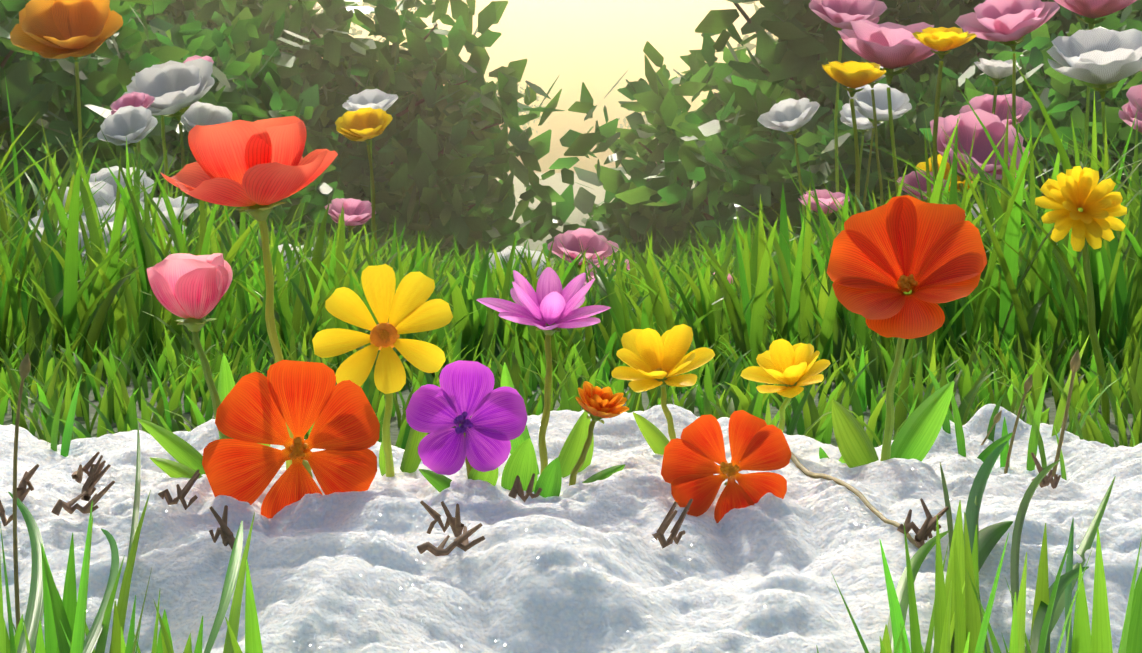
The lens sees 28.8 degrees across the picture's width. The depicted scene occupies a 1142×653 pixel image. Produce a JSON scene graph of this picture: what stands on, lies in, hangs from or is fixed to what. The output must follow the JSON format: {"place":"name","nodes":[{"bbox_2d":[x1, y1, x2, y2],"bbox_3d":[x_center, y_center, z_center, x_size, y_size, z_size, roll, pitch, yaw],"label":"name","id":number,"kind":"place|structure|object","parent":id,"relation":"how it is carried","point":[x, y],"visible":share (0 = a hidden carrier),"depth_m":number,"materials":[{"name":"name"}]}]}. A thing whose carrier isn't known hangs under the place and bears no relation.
{"place":"outdoors","nodes":[
{"label":"outdoors","id":0,"kind":"place"},
{"bbox_2d":[202,360,379,518],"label":"flower petals","id":1,"kind":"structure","parent":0,"point":[298,398],"depth_m":0.62,"materials":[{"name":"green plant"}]},
{"bbox_2d":[289,437,307,459],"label":"flower center","id":2,"kind":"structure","parent":1,"relation":"on","point":[297,447],"depth_m":0.62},
{"bbox_2d":[0,58,1141,449],"bbox_3d":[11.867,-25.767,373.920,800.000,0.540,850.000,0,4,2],"label":"ground","id":3,"kind":"structure","parent":0,"point":[1049,401],"depth_m":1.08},
{"bbox_2d":[37,181,115,215],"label":"flower","id":4,"kind":"object","parent":3,"relation":"on","point":[105,192],"depth_m":2.20,"materials":[{"name":"white plant"}]},
{"bbox_2d":[75,62,82,177],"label":"stem","id":5,"kind":"object","parent":3,"relation":"on","point":[78,103],"depth_m":2.63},
{"bbox_2d":[1,0,170,203],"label":"bush","id":6,"kind":"object","parent":3,"relation":"on","point":[159,4],"depth_m":5.20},
{"bbox_2d":[0,0,188,234],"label":"bush","id":7,"kind":"object","parent":3,"relation":"on","point":[41,98],"depth_m":4.00,"materials":[{"name":"plant"}]},
{"bbox_2d":[82,166,153,201],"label":"flower","id":8,"kind":"object","parent":3,"relation":"on","point":[110,180],"depth_m":2.26,"materials":[{"name":"white plant"}]},
{"bbox_2d":[133,147,149,194],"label":"stem","id":9,"kind":"object","parent":3,"relation":"on","point":[136,153],"depth_m":2.42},
{"bbox_2d":[97,105,157,144],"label":"flower","id":10,"kind":"object","parent":9,"relation":"on","point":[144,124],"depth_m":2.41,"materials":[{"name":"white plant"}]},
{"bbox_2d":[161,115,167,195],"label":"stem","id":11,"kind":"object","parent":3,"relation":"on","point":[164,148],"depth_m":2.73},
{"bbox_2d":[140,196,197,232],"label":"flower","id":12,"kind":"object","parent":3,"relation":"on","point":[189,209],"depth_m":2.04,"materials":[{"name":"white plant"}]},
{"bbox_2d":[3,11,343,260],"bbox_3d":[-0.930,-0.325,5.041,0.828,0.784,1.099,0,4,2],"label":"bush","id":13,"kind":"object","parent":3,"relation":"on","point":[245,108],"depth_m":4.90,"materials":[{"name":"plant"}]},
{"bbox_2d":[178,123,189,253],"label":"stem","id":14,"kind":"object","parent":3,"relation":"on","point":[182,152],"depth_m":2.62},
{"bbox_2d":[164,105,190,120],"bbox_3d":[-0.465,-0.254,2.611,0.037,0.025,0.031,0,4,2],"label":"flower calyx","id":15,"kind":"object","parent":14,"relation":"attached to","point":[179,114],"depth_m":2.61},
{"bbox_2d":[122,58,214,114],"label":"flower","id":16,"kind":"object","parent":15,"relation":"on","point":[168,72],"depth_m":2.61,"materials":[{"name":"white plant"}]},
{"bbox_2d":[12,0,365,158],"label":"shrub","id":17,"kind":"object","parent":3,"relation":"on","point":[313,96],"depth_m":7.55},
{"bbox_2d":[212,204,219,226],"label":"stem","id":18,"kind":"object","parent":3,"relation":"on","point":[217,223],"depth_m":2.71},
{"bbox_2d":[180,101,232,131],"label":"flower","id":19,"kind":"object","parent":18,"relation":"on","point":[205,111],"depth_m":2.71,"materials":[{"name":"white plant"}]},
{"bbox_2d":[146,0,308,232],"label":"shrub","id":20,"kind":"object","parent":3,"relation":"on","point":[179,6],"depth_m":8.08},
{"bbox_2d":[146,0,541,263],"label":"shrub","id":21,"kind":"object","parent":3,"relation":"on","point":[367,80],"depth_m":7.90,"materials":[{"name":"plant"}]},
{"bbox_2d":[348,232,350,260],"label":"stem","id":22,"kind":"object","parent":3,"relation":"on","point":[349,235],"depth_m":3.45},
{"bbox_3d":[-0.343,-0.157,3.444,0.028,0.017,0.025,0,4,2],"label":"background flower calyx","id":23,"kind":"object","parent":22,"relation":"on","visible":0},
{"bbox_2d":[325,198,375,225],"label":"flower","id":24,"kind":"object","parent":23,"relation":"on","point":[363,212],"depth_m":3.44,"materials":[{"name":"pink plant"}]},
{"bbox_2d":[366,145,376,264],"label":"stem","id":25,"kind":"object","parent":3,"relation":"on","point":[373,192],"depth_m":3.03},
{"bbox_2d":[335,107,391,140],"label":"flower","id":26,"kind":"object","parent":25,"relation":"on","point":[357,131],"depth_m":3.01,"materials":[{"name":"yellow plant"}]},
{"bbox_2d":[370,140,373,247],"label":"stem","id":27,"kind":"object","parent":3,"relation":"on","point":[370,181],"depth_m":3.96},
{"bbox_3d":[-0.356,-0.369,3.947,0.034,0.021,0.031,0,4,2],"label":"background flower calyx","id":28,"kind":"object","parent":27,"relation":"on","visible":0},
{"bbox_2d":[342,89,397,110],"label":"flower","id":29,"kind":"object","parent":28,"relation":"on","point":[377,101],"depth_m":3.95,"materials":[{"name":"white plant"}]},
{"bbox_2d":[284,37,581,267],"bbox_3d":[-0.546,-0.550,8.126,1.226,1.045,1.469,0,4,2],"label":"shrub","id":30,"kind":"object","parent":3,"relation":"on","point":[409,177],"depth_m":7.80,"materials":[{"name":"plant"}]},
{"bbox_2d":[489,246,547,279],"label":"flower","id":31,"kind":"object","parent":3,"relation":"on","point":[506,251],"depth_m":3.32,"materials":[{"name":"white plant"}]},
{"bbox_2d":[0,404,1141,652],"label":"snow","id":32,"kind":"structure","parent":3,"relation":"on","point":[588,568],"depth_m":0.57,"materials":[{"name":"snow"}]},
{"bbox_2d":[192,332,232,438],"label":"flower stem","id":33,"kind":"object","parent":32,"relation":"on","point":[214,394],"visible":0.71,"depth_m":0.65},
{"bbox_2d":[147,253,232,318],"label":"pink flower","id":34,"kind":"object","parent":33,"relation":"on","point":[184,285],"visible":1,"depth_m":0.64,"materials":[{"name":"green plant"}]},
{"bbox_2d":[176,318,215,331],"bbox_3d":[-0.111,-0.001,0.654,0.013,0.005,0.012,0,4,2],"label":"flower sepal","id":35,"kind":"object","parent":33,"relation":"attached to","point":[193,325],"visible":1,"depth_m":0.65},
{"bbox_2d":[258,220,293,469],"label":"flower stem","id":36,"kind":"object","parent":32,"relation":"on","point":[269,315],"visible":0.65,"depth_m":0.65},
{"bbox_2d":[160,116,337,206],"bbox_3d":[-0.095,-0.049,0.652,0.052,0.027,0.051,0,4,2],"label":"red poppy flower","id":37,"kind":"object","parent":36,"relation":"on","point":[241,163],"visible":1,"depth_m":0.64,"materials":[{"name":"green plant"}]},
{"bbox_2d":[237,202,284,220],"bbox_3d":[-0.092,-0.034,0.654,0.015,0.006,0.015,0,4,2],"label":"flower sepal","id":38,"kind":"object","parent":36,"relation":"attached to","point":[257,212],"visible":1,"depth_m":0.65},
{"bbox_2d":[312,264,452,393],"bbox_3d":[-0.055,0.000,0.649,0.041,0.037,0.020,0,4,2],"label":"yellow daisy","id":39,"kind":"object","parent":32,"relation":"on","point":[406,308],"visible":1,"depth_m":0.65,"materials":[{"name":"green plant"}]},
{"bbox_2d":[370,323,399,349],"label":"flower center","id":40,"kind":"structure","parent":39,"relation":"attached to","point":[378,341],"depth_m":0.65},
{"bbox_2d":[382,393,394,476],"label":"flower stem","id":41,"kind":"object","parent":32,"relation":"on","point":[386,439],"visible":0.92,"depth_m":0.66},
{"bbox_2d":[406,360,527,474],"bbox_3d":[-0.029,0.025,0.621,0.034,0.032,0.010,0,4,2],"label":"purple flower","id":42,"kind":"object","parent":32,"relation":"on","point":[498,419],"visible":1,"depth_m":0.62,"materials":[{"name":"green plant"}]},
{"bbox_2d":[453,411,472,433],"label":"purple flower stamens","id":43,"kind":"object","parent":42,"relation":"on","point":[464,425],"visible":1,"depth_m":0.62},
{"bbox_2d":[0,452,1060,555],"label":"twigs","id":44,"kind":"object","parent":32,"relation":"on","point":[95,473],"visible":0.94,"depth_m":0.58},
{"bbox_2d":[538,335,551,474],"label":"flower stem","id":45,"kind":"object","parent":32,"relation":"on","point":[544,422],"visible":0.77,"depth_m":0.65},
{"bbox_2d":[477,267,609,329],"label":"pink flower","id":46,"kind":"object","parent":45,"relation":"attached to","point":[549,301],"visible":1,"depth_m":0.65,"materials":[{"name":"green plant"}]},
{"bbox_2d":[13,349,1080,629],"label":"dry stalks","id":47,"kind":"object","parent":32,"relation":"on","point":[25,367],"visible":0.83,"depth_m":0.50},
{"bbox_2d":[8,423,1115,652],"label":"grass","id":48,"kind":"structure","parent":32,"relation":"on","point":[990,537],"depth_m":0.52,"materials":[{"name":"plant"}]},
{"bbox_2d":[0,490,1141,652],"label":"grass","id":49,"kind":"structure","parent":32,"relation":"on","point":[958,610],"depth_m":0.43,"materials":[{"name":"plant"}]},
{"bbox_2d":[137,353,1012,497],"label":"leaves","id":50,"kind":"object","parent":32,"relation":"on","point":[917,434],"visible":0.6,"depth_m":0.66,"materials":[{"name":"green plant"}]},
{"bbox_2d":[569,421,595,485],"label":"flower stem","id":51,"kind":"object","parent":32,"relation":"on","point":[577,466],"visible":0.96,"depth_m":0.64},
{"bbox_2d":[575,381,628,417],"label":"orange flower","id":52,"kind":"object","parent":51,"relation":"on","point":[605,402],"visible":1,"depth_m":0.63,"materials":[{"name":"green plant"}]},
{"bbox_2d":[34,334,1135,479],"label":"grass","id":53,"kind":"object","parent":32,"relation":"on","point":[1035,440],"visible":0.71,"depth_m":0.72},
{"bbox_2d":[611,324,714,392],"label":"yellow flower","id":54,"kind":"object","parent":32,"relation":"on","point":[644,354],"visible":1,"depth_m":0.65,"materials":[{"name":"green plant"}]},
{"bbox_2d":[660,386,675,440],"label":"flower stem","id":55,"kind":"object","parent":32,"relation":"on","point":[669,418],"visible":0.67,"depth_m":0.65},
{"bbox_2d":[778,397,790,431],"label":"flower stem","id":56,"kind":"object","parent":32,"relation":"on","point":[782,408],"visible":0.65,"depth_m":0.69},
{"bbox_2d":[740,339,830,397],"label":"yellow flower","id":57,"kind":"object","parent":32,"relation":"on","point":[781,361],"visible":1,"depth_m":0.69,"materials":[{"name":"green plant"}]},
{"bbox_2d":[790,452,919,548],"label":"flower stem","id":58,"kind":"object","parent":32,"relation":"on","point":[852,489],"visible":0.96,"depth_m":0.61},
{"bbox_2d":[880,338,904,460],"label":"flower stem","id":59,"kind":"object","parent":32,"relation":"on","point":[889,425],"visible":0.83,"depth_m":0.65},
{"bbox_2d":[827,195,986,338],"bbox_3d":[0.096,-0.018,0.637,0.045,0.040,0.034,0,4,2],"label":"red flower","id":60,"kind":"object","parent":59,"relation":"on","point":[937,251],"visible":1,"depth_m":0.64,"materials":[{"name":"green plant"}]},
{"bbox_2d":[897,274,917,291],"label":"big red flower stamens","id":61,"kind":"object","parent":60,"relation":"on","point":[906,283],"visible":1,"depth_m":0.64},
{"bbox_2d":[529,33,775,271],"bbox_3d":[0.522,-0.566,8.218,1.410,1.120,1.265,0,4,2],"label":"shrub","id":62,"kind":"object","parent":3,"relation":"on","point":[658,85],"depth_m":8.01,"materials":[{"name":"plant"}]},
{"bbox_2d":[615,0,1022,270],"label":"shrub","id":63,"kind":"object","parent":3,"relation":"on","point":[730,128],"depth_m":6.64,"materials":[{"name":"plant"}]},
{"bbox_2d":[834,38,842,231],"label":"stem","id":64,"kind":"object","parent":3,"relation":"on","point":[836,138],"depth_m":3.20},
{"bbox_2d":[850,99,859,212],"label":"stem","id":65,"kind":"object","parent":3,"relation":"on","point":[857,178],"depth_m":2.39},
{"bbox_2d":[842,86,862,96],"bbox_3d":[0.302,-0.252,2.382,0.025,0.013,0.024,0,4,2],"label":"flower sepal","id":66,"kind":"object","parent":65,"relation":"on","point":[852,91],"depth_m":2.38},
{"bbox_2d":[822,60,885,87],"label":"flower","id":67,"kind":"object","parent":66,"relation":"on","point":[855,78],"depth_m":2.36,"materials":[{"name":"yellow plant"}]},
{"bbox_2d":[859,136,863,198],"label":"stem","id":68,"kind":"object","parent":3,"relation":"on","point":[861,148],"depth_m":4.12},
{"bbox_2d":[857,129,868,134],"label":"flower sepal","id":69,"kind":"object","parent":68,"relation":"on","point":[862,131],"depth_m":4.11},
{"bbox_2d":[840,103,883,129],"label":"flower","id":70,"kind":"object","parent":69,"relation":"on","point":[862,124],"depth_m":4.09,"materials":[{"name":"white plant"}]},
{"bbox_2d":[862,128,873,208],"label":"stem","id":71,"kind":"object","parent":3,"relation":"on","point":[868,172],"depth_m":3.87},
{"bbox_2d":[868,118,882,126],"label":"flower sepal","id":72,"kind":"object","parent":71,"relation":"on","point":[872,121],"depth_m":3.86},
{"bbox_2d":[847,82,911,120],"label":"flower","id":73,"kind":"object","parent":72,"relation":"on","point":[865,108],"depth_m":3.86,"materials":[{"name":"white plant"}]},
{"bbox_2d":[871,89,883,204],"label":"stem","id":74,"kind":"object","parent":3,"relation":"on","point":[876,143],"depth_m":3.34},
{"bbox_2d":[887,87,899,196],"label":"stem","id":75,"kind":"object","parent":3,"relation":"on","point":[891,126],"depth_m":2.59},
{"bbox_2d":[879,67,908,83],"bbox_3d":[0.372,-0.295,2.586,0.045,0.024,0.043,0,4,2],"label":"flower sepal","id":76,"kind":"object","parent":75,"relation":"on","point":[889,73],"depth_m":2.58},
{"bbox_2d":[838,19,937,68],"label":"flower","id":77,"kind":"object","parent":76,"relation":"on","point":[878,34],"depth_m":2.54,"materials":[{"name":"pink plant"}]},
{"bbox_2d":[776,31,1065,244],"bbox_3d":[0.986,-0.412,5.763,0.880,0.752,0.804,0,4,2],"label":"bush","id":78,"kind":"object","parent":3,"relation":"on","point":[845,154],"depth_m":5.62,"materials":[{"name":"plant"}]},
{"bbox_2d":[718,0,1141,218],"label":"shrub","id":79,"kind":"object","parent":3,"relation":"on","point":[897,11],"depth_m":6.57,"materials":[{"name":"plant"}]},
{"bbox_2d":[932,61,942,186],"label":"stem","id":80,"kind":"object","parent":3,"relation":"on","point":[936,111],"depth_m":2.16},
{"bbox_2d":[931,50,951,58],"bbox_3d":[0.359,-0.264,2.150,0.021,0.011,0.020,0,4,2],"label":"flower sepal","id":81,"kind":"object","parent":80,"relation":"on","point":[941,54],"depth_m":2.15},
{"bbox_2d":[912,27,976,50],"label":"flower","id":82,"kind":"object","parent":81,"relation":"on","point":[939,41],"depth_m":2.13,"materials":[{"name":"yellow plant"}]},
{"bbox_2d":[916,154,972,191],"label":"flower","id":83,"kind":"object","parent":3,"relation":"on","point":[921,165],"depth_m":2.59,"materials":[{"name":"yellow plant"}]},
{"bbox_2d":[930,109,1029,179],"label":"flower","id":84,"kind":"object","parent":3,"relation":"on","point":[981,139],"depth_m":2.38,"materials":[{"name":"pink plant"}]},
{"bbox_2d":[984,87,997,207],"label":"stem","id":85,"kind":"object","parent":3,"relation":"on","point":[994,102],"depth_m":2.86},
{"bbox_2d":[988,77,1003,84],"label":"flower sepal","id":86,"kind":"object","parent":85,"relation":"on","point":[996,81],"depth_m":2.86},
{"bbox_2d":[974,58,1021,78],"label":"flower","id":87,"kind":"object","parent":86,"relation":"on","point":[993,66],"depth_m":2.84,"materials":[{"name":"white plant"}]},
{"bbox_2d":[1012,53,1015,127],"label":"stem","id":88,"kind":"object","parent":3,"relation":"on","point":[1014,88],"depth_m":2.79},
{"bbox_2d":[997,35,1025,50],"bbox_3d":[0.551,-0.357,2.779,0.039,0.025,0.036,0,4,2],"label":"flower sepal","id":89,"kind":"object","parent":88,"relation":"on","point":[1012,44],"depth_m":2.78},
{"bbox_2d":[955,0,1059,41],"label":"flower","id":90,"kind":"object","parent":89,"relation":"on","point":[1016,17],"depth_m":2.76,"materials":[{"name":"pink plant"}]},
{"bbox_2d":[919,0,1141,226],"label":"bush","id":91,"kind":"object","parent":3,"relation":"on","point":[1040,42],"depth_m":4.99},
{"bbox_2d":[1083,87,1089,167],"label":"stem","id":92,"kind":"object","parent":3,"relation":"on","point":[1087,117],"depth_m":2.89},
{"bbox_2d":[1077,16,1106,29],"bbox_3d":[0.675,-0.394,2.877,0.039,0.020,0.037,0,4,2],"label":"flower sepal","id":93,"kind":"object","parent":92,"relation":"on","point":[1091,22],"depth_m":2.87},
{"bbox_2d":[1054,0,1136,18],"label":"flower","id":94,"kind":"object","parent":93,"relation":"on","point":[1085,8],"depth_m":2.85,"materials":[{"name":"pink plant"}]},
{"bbox_2d":[1040,4,1141,241],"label":"bush","id":95,"kind":"object","parent":3,"relation":"on","point":[1111,115],"depth_m":4.31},
{"bbox_2d":[1082,238,1109,423],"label":"flower stem","id":96,"kind":"object","parent":3,"relation":"on","point":[1105,404],"visible":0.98,"depth_m":0.94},
{"bbox_2d":[1035,166,1126,251],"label":"yellow flower","id":97,"kind":"object","parent":96,"relation":"on","point":[1068,194],"visible":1,"depth_m":0.93,"materials":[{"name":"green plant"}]},
{"bbox_2d":[1082,80,1119,98],"bbox_3d":[0.640,-0.289,2.677,0.047,0.028,0.043,0,4,2],"label":"flower sepal","id":98,"kind":"object","parent":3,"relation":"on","point":[1102,89],"depth_m":2.68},
{"bbox_2d":[1047,27,1141,83],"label":"flower","id":99,"kind":"object","parent":98,"relation":"on","point":[1110,51],"depth_m":2.65,"materials":[{"name":"white plant"}]},
{"bbox_2d":[1126,84,1141,113],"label":"flower","id":100,"kind":"object","parent":3,"relation":"on","point":[1133,94],"depth_m":2.48,"materials":[{"name":"pink plant"}]},
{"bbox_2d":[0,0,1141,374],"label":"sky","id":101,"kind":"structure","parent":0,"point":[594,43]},
{"bbox_2d":[661,410,791,522],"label":"flower petals","id":102,"kind":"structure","parent":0,"point":[691,457],"depth_m":0.61,"materials":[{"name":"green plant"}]},
{"bbox_2d":[786,127,800,136],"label":"flower sepal","id":103,"kind":"object","parent":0,"point":[794,132],"depth_m":3.48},
{"bbox_2d":[758,98,819,131],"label":"flower","id":104,"kind":"object","parent":103,"relation":"on","point":[787,108],"depth_m":3.49,"materials":[{"name":"white plant"}]},
{"bbox_3d":[0.958,-0.318,3.676,0.039,0.026,0.033,0,4,2],"label":"background flower calyx","id":105,"kind":"object","parent":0,"visible":0},
{"bbox_2d":[1118,100,1141,132],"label":"flower","id":106,"kind":"object","parent":105,"relation":"on","point":[1129,109],"depth_m":3.67,"materials":[{"name":"pink plant"}]},
{"bbox_3d":[-0.585,-0.329,2.614,0.042,0.030,0.031,0,4,2],"label":"background flower calyx","id":107,"kind":"object","parent":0,"visible":0},
{"bbox_2d":[10,0,122,58],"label":"flower","id":108,"kind":"object","parent":107,"relation":"on","point":[71,13],"depth_m":2.60,"materials":[{"name":"orange plant"}]},
{"bbox_3d":[-0.393,-0.073,1.929,0.024,0.014,0.022,0,4,2],"label":"background flower calyx","id":109,"kind":"object","parent":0,"visible":0},
{"bbox_2d":[79,204,151,241],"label":"flower","id":110,"kind":"object","parent":109,"relation":"on","point":[105,208],"depth_m":1.92,"materials":[{"name":"white plant"}]},
{"bbox_3d":[0.391,-0.428,3.184,0.036,0.024,0.031,0,4,2],"label":"background flower calyx","id":111,"kind":"object","parent":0,"visible":0},
{"bbox_2d":[809,0,886,29],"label":"flower","id":112,"kind":"object","parent":111,"relation":"on","point":[839,8],"depth_m":3.18,"materials":[{"name":"pink plant"}]},
{"bbox_3d":[0.372,-0.138,2.354,0.019,0.013,0.016,0,4,2],"label":"background flower calyx","id":113,"kind":"object","parent":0,"visible":0},
{"bbox_2d":[897,170,946,199],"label":"flower","id":114,"kind":"object","parent":113,"relation":"on","point":[910,179],"depth_m":2.36,"materials":[{"name":"pink plant"}]},
{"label":"background flower calyx","id":115,"kind":"object","parent":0,"visible":0},
{"bbox_2d":[959,94,1031,124],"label":"flower","id":116,"kind":"object","parent":115,"relation":"on","point":[985,101],"depth_m":3.47,"materials":[{"name":"pink plant"}]},
{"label":"background stem","id":117,"kind":"object","parent":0,"visible":0},
{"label":"background flower calyx","id":118,"kind":"object","parent":117,"relation":"on","visible":0},
{"bbox_2d":[798,189,849,213],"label":"flower","id":119,"kind":"object","parent":118,"relation":"on","point":[824,194],"depth_m":3.02,"materials":[{"name":"pink plant"}]},
{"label":"background flower calyx","id":120,"kind":"object","parent":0,"visible":0},
{"bbox_2d":[110,91,154,114],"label":"flower","id":121,"kind":"object","parent":120,"relation":"on","point":[133,98],"depth_m":2.49,"materials":[{"name":"pink plant"}]},
{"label":"background flower calyx","id":122,"kind":"object","parent":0,"visible":0},
{"bbox_2d":[547,228,618,264],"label":"flower","id":123,"kind":"object","parent":122,"relation":"attached to","point":[592,241],"depth_m":3.01,"materials":[{"name":"pink plant"}]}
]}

